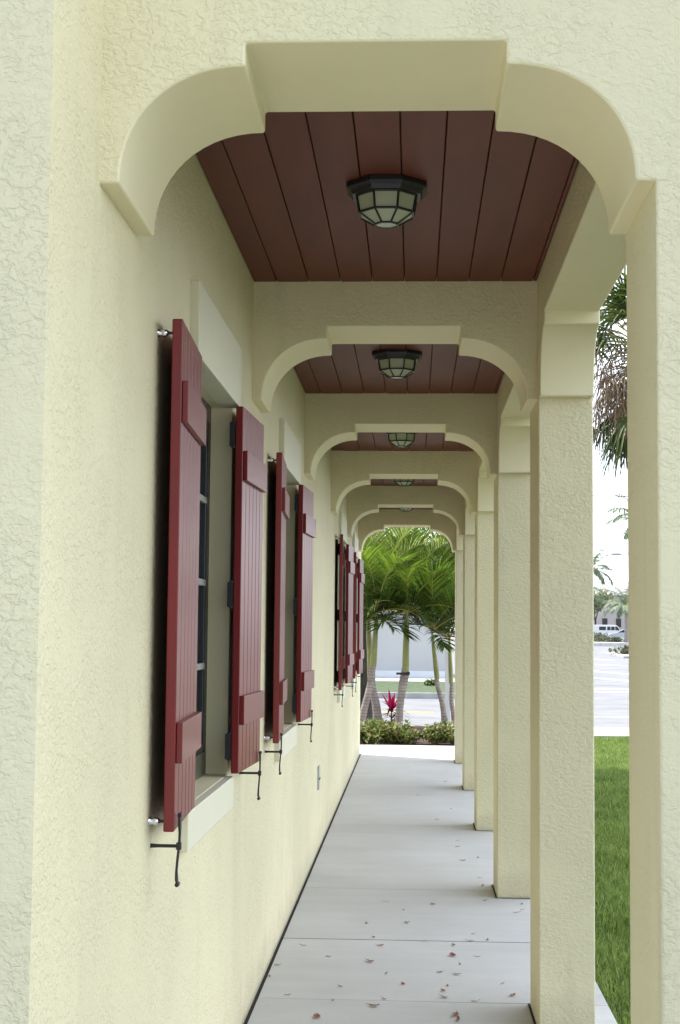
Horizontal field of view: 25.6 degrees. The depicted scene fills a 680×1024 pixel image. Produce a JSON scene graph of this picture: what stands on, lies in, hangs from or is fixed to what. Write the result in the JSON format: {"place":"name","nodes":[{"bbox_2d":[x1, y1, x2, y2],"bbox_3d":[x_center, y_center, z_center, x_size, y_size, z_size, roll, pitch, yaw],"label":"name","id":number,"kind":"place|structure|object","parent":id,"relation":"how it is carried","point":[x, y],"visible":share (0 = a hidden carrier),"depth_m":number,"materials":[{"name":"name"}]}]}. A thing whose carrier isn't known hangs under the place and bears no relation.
{"place":"outdoors","nodes":[
{"label":"outdoors","id":0,"kind":"place"},
{"bbox_2d":[0,0,679,1023],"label":"building","id":1,"kind":"structure","parent":0,"point":[214,290],"depth_m":4.13,"materials":[{"name":"beige paint"}]},
{"bbox_2d":[180,280,241,851],"bbox_3d":[-0.487,0.187,5.008,0.160,1.708,1.155,0,-4,3],"label":"window","id":2,"kind":"structure","parent":1,"relation":"in","point":[220,352],"depth_m":5.25,"materials":[{"name":"beige concrete"}]},
{"bbox_2d":[274,419,300,761],"bbox_3d":[-0.340,0.421,7.995,0.160,1.708,1.155,0,-4,3],"label":"window","id":3,"kind":"structure","parent":1,"relation":"in","point":[289,445],"depth_m":7.89,"materials":[{"name":"beige concrete"}]},
{"bbox_2d":[337,512,346,701],"bbox_3d":[-0.045,0.890,13.970,0.160,1.708,1.155,0,-4,3],"label":"window","id":4,"kind":"structure","parent":1,"relation":"in","point":[342,520],"depth_m":13.81,"materials":[{"name":"white metal"}]},
{"bbox_2d":[351,533,358,688],"bbox_3d":[0.103,1.124,16.957,0.160,1.708,1.155,0,-4,3],"label":"window","id":5,"kind":"structure","parent":1,"relation":"in","point":[355,541],"depth_m":16.67,"materials":[{"name":"white metal"}]},
{"bbox_2d":[346,175,426,228],"bbox_3d":[0.153,-1.007,4.922,0.262,0.132,0.262,0,-4,3],"label":"ceiling light","id":6,"kind":"object","parent":1,"relation":"attached to","point":[386,201],"visible":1,"depth_m":4.85,"materials":[{"name":"black metal"}]},
{"bbox_2d":[372,349,421,378],"bbox_3d":[0.301,-0.773,7.909,0.262,0.132,0.262,0,-4,3],"label":"ceiling light","id":7,"kind":"object","parent":1,"relation":"attached to","point":[396,363],"visible":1,"depth_m":7.83,"materials":[{"name":"black metal"}]},
{"bbox_2d":[384,432,417,447],"bbox_3d":[0.449,-0.539,10.896,0.262,0.132,0.262,0,-4,3],"label":"ceiling light","id":8,"kind":"object","parent":1,"relation":"attached to","point":[401,439],"visible":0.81,"depth_m":10.83,"materials":[{"name":"black metal"}]},
{"bbox_2d":[394,479,414,486],"bbox_3d":[0.596,-0.305,13.884,0.262,0.132,0.262,0,-4,3],"label":"ceiling light","id":9,"kind":"object","parent":1,"relation":"attached to","point":[404,482],"visible":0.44,"depth_m":13.83,"materials":[{"name":"black metal"}]},
{"bbox_2d":[398,508,413,511],"bbox_3d":[0.744,-0.070,16.871,0.262,0.132,0.262,0,-4,3],"label":"ceiling light","id":10,"kind":"object","parent":1,"relation":"attached to","point":[405,509],"visible":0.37,"depth_m":16.83,"materials":[{"name":"black metal"}]},
{"bbox_2d":[371,544,446,677],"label":"grey building","id":11,"kind":"structure","parent":0,"point":[389,654],"depth_m":49.74,"materials":[{"name":"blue paint"}]},
{"bbox_2d":[375,677,454,681],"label":"sidewalk","id":12,"kind":"structure","parent":0,"point":[416,679],"depth_m":47.52,"materials":[{"name":"concrete"}]},
{"bbox_2d":[376,681,454,692],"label":"verge","id":13,"kind":"structure","parent":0,"point":[412,687],"depth_m":41.15,"materials":[{"name":"green plant"}]},
{"bbox_2d":[424,678,434,685],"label":"round bush","id":14,"kind":"object","parent":13,"relation":"on","point":[428,682],"visible":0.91,"depth_m":42.58,"materials":[{"name":"green plant"}]},
{"bbox_2d":[395,533,454,599],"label":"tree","id":15,"kind":"object","parent":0,"point":[442,554],"visible":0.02,"depth_m":26.10,"materials":[{"name":"green plant"}]},
{"bbox_2d":[247,745,616,1023],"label":"walkway","id":16,"kind":"structure","parent":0,"point":[392,840],"depth_m":8.25,"materials":[{"name":"concrete"}]},
{"bbox_2d":[454,760,535,1023],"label":"column joint","id":17,"kind":"object","parent":16,"relation":"on","point":[532,1014],"depth_m":6.41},
{"bbox_2d":[379,685,628,726],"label":"road","id":18,"kind":"structure","parent":0,"point":[611,708],"depth_m":32.53,"materials":[{"name":"grey asphalt"}]},
{"bbox_2d":[363,527,418,682],"bbox_3d":[0.447,1.642,25.853,2.209,4.113,2.025,0,-4,3],"label":"palm","id":19,"kind":"object","parent":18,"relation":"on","point":[377,555],"visible":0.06,"depth_m":25.47,"materials":[{"name":"green plant"}]},
{"bbox_2d":[379,527,451,717],"bbox_3d":[1.183,1.512,26.140,2.607,4.450,2.469,-4,-6,44],"label":"palm","id":20,"kind":"object","parent":18,"relation":"on","point":[425,534],"visible":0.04,"depth_m":25.98,"materials":[{"name":"green plant"}]},
{"bbox_2d":[377,692,454,698],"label":"verge kerb","id":21,"kind":"structure","parent":18,"relation":"on","point":[420,695],"depth_m":37.13,"materials":[{"name":"concrete"}]},
{"bbox_2d":[445,633,450,723],"bbox_3d":[1.872,2.930,25.988,0.095,1.670,0.095,0,-4,3],"label":"post","id":22,"kind":"object","parent":18,"relation":"on","point":[447,685],"visible":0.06,"depth_m":25.93,"materials":[{"name":"white paint"}]},
{"bbox_2d":[381,659,628,712],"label":"road markings","id":23,"kind":"object","parent":18,"relation":"on","point":[594,677],"visible":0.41,"depth_m":52.98,"materials":[{"name":"white paint"}]},
{"bbox_2d":[381,269,627,630],"label":"sky","id":24,"kind":"structure","parent":0,"point":[611,536],"materials":[{"name":"white"}]},
{"bbox_2d":[451,635,628,685],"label":"parking lot","id":25,"kind":"structure","parent":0,"point":[608,665],"depth_m":70.65,"materials":[{"name":"grey asphalt"}]},
{"bbox_2d":[594,587,605,604],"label":"feather palm","id":26,"kind":"object","parent":25,"relation":"on","point":[596,598],"visible":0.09,"depth_m":183.04,"materials":[{"name":"green plant"}]},
{"bbox_2d":[594,632,614,637],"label":"round bush","id":27,"kind":"object","parent":25,"relation":"on","point":[598,634],"visible":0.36,"depth_m":183.72,"materials":[{"name":"green plant"}]},
{"bbox_2d":[594,587,615,624],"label":"broad tree","id":28,"kind":"object","parent":25,"relation":"on","point":[598,606],"visible":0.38,"depth_m":259.02,"materials":[{"name":"green plant"}]},
{"bbox_2d":[594,625,619,635],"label":"parked van","id":29,"kind":"object","parent":25,"relation":"on","point":[605,629],"visible":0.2,"depth_m":232.53,"materials":[{"name":"white paint"}]},
{"bbox_2d":[594,582,627,628],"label":"building","id":30,"kind":"structure","parent":25,"relation":"on","point":[610,619],"depth_m":297.11,"materials":[{"name":"paint"}]},
{"bbox_2d":[602,618,606,624],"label":"window","id":31,"kind":"structure","parent":30,"relation":"in","point":[604,620],"depth_m":296.88,"materials":[{"name":"black glass"}]},
{"bbox_2d":[616,618,620,626],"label":"window","id":32,"kind":"structure","parent":30,"relation":"in","point":[618,621],"depth_m":296.73,"materials":[{"name":"black glass"}]},
{"bbox_2d":[594,642,628,645],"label":"lot island","id":33,"kind":"structure","parent":25,"relation":"on","point":[611,643],"depth_m":151.68,"materials":[{"name":"concrete"}]},
{"bbox_2d":[594,635,612,641],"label":"round bush","id":34,"kind":"object","parent":33,"relation":"on","point":[600,639],"visible":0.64,"depth_m":163.84,"materials":[{"name":"green plant"}]},
{"bbox_2d":[593,547,620,585],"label":"feather palm","id":35,"kind":"object","parent":33,"relation":"on","point":[601,575],"visible":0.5,"depth_m":149.14,"materials":[{"name":"green plant"}]},
{"bbox_2d":[601,587,628,641],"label":"feather palm","id":36,"kind":"object","parent":33,"relation":"on","point":[622,607],"visible":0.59,"depth_m":158.99,"materials":[{"name":"green plant"}]},
{"bbox_2d":[607,636,623,641],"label":"round bush","id":37,"kind":"object","parent":33,"relation":"on","point":[615,639],"visible":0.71,"depth_m":162.91,"materials":[{"name":"green plant"}]},
{"bbox_2d":[603,491,627,540],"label":"feather palm","id":38,"kind":"object","parent":25,"relation":"on","point":[616,519],"visible":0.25,"depth_m":60.22,"materials":[{"name":"green plant"}]},
{"bbox_2d":[602,652,628,657],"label":"kerb island","id":39,"kind":"structure","parent":25,"relation":"on","point":[620,655],"depth_m":101.31,"materials":[{"name":"concrete"}]},
{"bbox_2d":[608,645,628,653],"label":"round bush","id":40,"kind":"object","parent":39,"relation":"on","point":[624,649],"visible":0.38,"depth_m":102.49,"materials":[{"name":"green plant"}]},
{"bbox_2d":[608,629,623,636],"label":"parked car","id":41,"kind":"object","parent":25,"relation":"on","point":[619,633],"visible":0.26,"depth_m":221.51,"materials":[{"name":"silver metal"}]},
{"bbox_2d":[611,553,627,555],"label":"street lamp","id":42,"kind":"object","parent":25,"relation":"on","point":[615,554],"visible":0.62,"depth_m":89.31,"materials":[{"name":"grey metal"}]},
{"bbox_2d":[593,495,627,496],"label":"power line","id":43,"kind":"object","parent":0,"point":[609,495],"depth_m":59.76,"materials":[{"name":"black metal"}]},
{"bbox_2d":[594,727,628,738],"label":"sidewalk","id":44,"kind":"structure","parent":0,"point":[611,732],"depth_m":23.75,"materials":[{"name":"concrete"}]},
{"bbox_2d":[594,735,630,1023],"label":"lawn","id":45,"kind":"structure","parent":0,"point":[613,937],"depth_m":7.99,"materials":[{"name":"plant"}]},
{"bbox_2d":[593,266,627,487],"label":"fan palm","id":46,"kind":"object","parent":45,"relation":"on","point":[614,310],"visible":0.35,"depth_m":21.89,"materials":[{"name":"green plant"}]},
{"label":"ground","id":47,"kind":"structure","parent":0,"visible":0},
{"bbox_2d":[244,745,521,1023],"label":"walkway joint filler","id":48,"kind":"object","parent":47,"relation":"on","point":[271,962],"visible":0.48,"depth_m":7.74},
{"bbox_2d":[360,726,454,745],"bbox_3d":[-1.084,3.481,23.040,7.580,0.120,4.580,0,-4,3],"label":"mulch bed","id":49,"kind":"object","parent":47,"relation":"on","point":[426,743],"depth_m":21.35,"materials":[{"name":"brown soil"}]},
{"bbox_2d":[360,721,384,744],"bbox_3d":[0.387,3.156,21.357,0.539,0.363,0.464,0,-4,3],"label":"croton shrub","id":50,"kind":"object","parent":49,"relation":"on","point":[368,735],"visible":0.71,"depth_m":21.29,"materials":[{"name":"green plant"}]},
{"bbox_2d":[362,716,394,741],"bbox_3d":[0.569,3.180,21.739,0.517,0.405,0.619,5,-6,-43],"label":"croton shrub","id":51,"kind":"object","parent":49,"relation":"on","point":[374,723],"visible":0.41,"depth_m":21.70,"materials":[{"name":"green plant"}]},
{"bbox_2d":[376,721,403,743],"bbox_3d":[0.714,3.166,21.379,0.466,0.350,0.410,-2,-5,34],"label":"croton shrub","id":52,"kind":"object","parent":49,"relation":"on","point":[391,732],"visible":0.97,"depth_m":21.29,"materials":[{"name":"green plant"}]},
{"bbox_2d":[371,690,409,722],"bbox_3d":[0.925,3.298,25.027,0.594,0.698,0.712,5,-6,-44],"label":"ti plant","id":53,"kind":"object","parent":49,"relation":"on","point":[391,704],"visible":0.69,"depth_m":24.99,"materials":[{"name":"red plant"}]},
{"bbox_2d":[361,537,427,719],"bbox_3d":[0.425,1.973,25.085,2.418,3.337,1.906,0,-4,3],"label":"palm","id":54,"kind":"object","parent":49,"relation":"on","point":[376,708],"visible":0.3,"depth_m":24.94,"materials":[{"name":"green plant"}]},
{"bbox_2d":[387,719,418,742],"bbox_3d":[0.894,3.178,21.585,0.539,0.363,0.464,4,-6,-40],"label":"croton shrub","id":55,"kind":"object","parent":49,"relation":"on","point":[406,727],"visible":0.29,"depth_m":21.58,"materials":[{"name":"green plant"}]},
{"bbox_2d":[360,527,446,725],"bbox_3d":[0.604,1.797,24.491,2.419,3.626,1.941,0,-4,3],"label":"palm","id":56,"kind":"object","parent":49,"relation":"on","point":[383,572],"visible":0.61,"depth_m":24.41,"materials":[{"name":"green plant"}]},
{"bbox_2d":[360,553,454,720],"bbox_3d":[1.010,2.147,27.319,4.344,3.498,1.846,1,-4,-8],"label":"oak tree","id":57,"kind":"object","parent":49,"relation":"on","point":[364,679],"visible":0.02,"depth_m":26.72,"materials":[{"name":"green plant"}]},
{"bbox_2d":[363,527,454,725],"bbox_3d":[1.061,1.803,24.683,2.430,3.580,1.960,2,-5,-22],"label":"palm","id":58,"kind":"object","parent":49,"relation":"on","point":[412,578],"visible":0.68,"depth_m":24.65,"materials":[{"name":"green plant"}]},
{"bbox_2d":[400,729,426,744],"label":"croton shrub","id":59,"kind":"object","parent":49,"relation":"on","point":[411,736],"visible":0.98,"depth_m":21.20,"materials":[{"name":"green plant"}]},
{"bbox_2d":[378,532,454,723],"bbox_3d":[1.626,1.914,24.941,2.234,3.411,1.848,0,-4,3],"label":"palm","id":60,"kind":"object","parent":49,"relation":"on","point":[434,578],"visible":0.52,"depth_m":24.83,"materials":[{"name":"green plant"}]},
{"bbox_2d":[386,532,454,723],"bbox_3d":[1.774,1.942,25.388,2.040,3.450,1.910,-1,-5,18],"label":"palm","id":61,"kind":"object","parent":49,"relation":"on","point":[448,624],"visible":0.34,"depth_m":25.32,"materials":[{"name":"green plant"}]},
{"bbox_2d":[422,722,447,743],"bbox_3d":[1.381,3.164,21.284,0.466,0.350,0.410,1,-5,-10],"label":"croton shrub","id":62,"kind":"object","parent":49,"relation":"on","point":[431,731],"visible":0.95,"depth_m":21.23,"materials":[{"name":"green plant"}]},
{"bbox_2d":[427,718,452,741],"bbox_3d":[1.510,3.185,21.764,0.504,0.394,0.586,0,-4,6],"label":"croton shrub","id":63,"kind":"object","parent":49,"relation":"on","point":[443,721],"visible":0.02,"depth_m":21.68,"materials":[{"name":"green plant"}]},
{"bbox_2d":[435,723,454,744],"bbox_3d":[1.628,3.166,21.266,0.570,0.373,0.475,4,-6,-40],"label":"croton shrub","id":64,"kind":"object","parent":49,"relation":"on","point":[450,733],"visible":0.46,"depth_m":21.15,"materials":[{"name":"green plant"}]}
]}

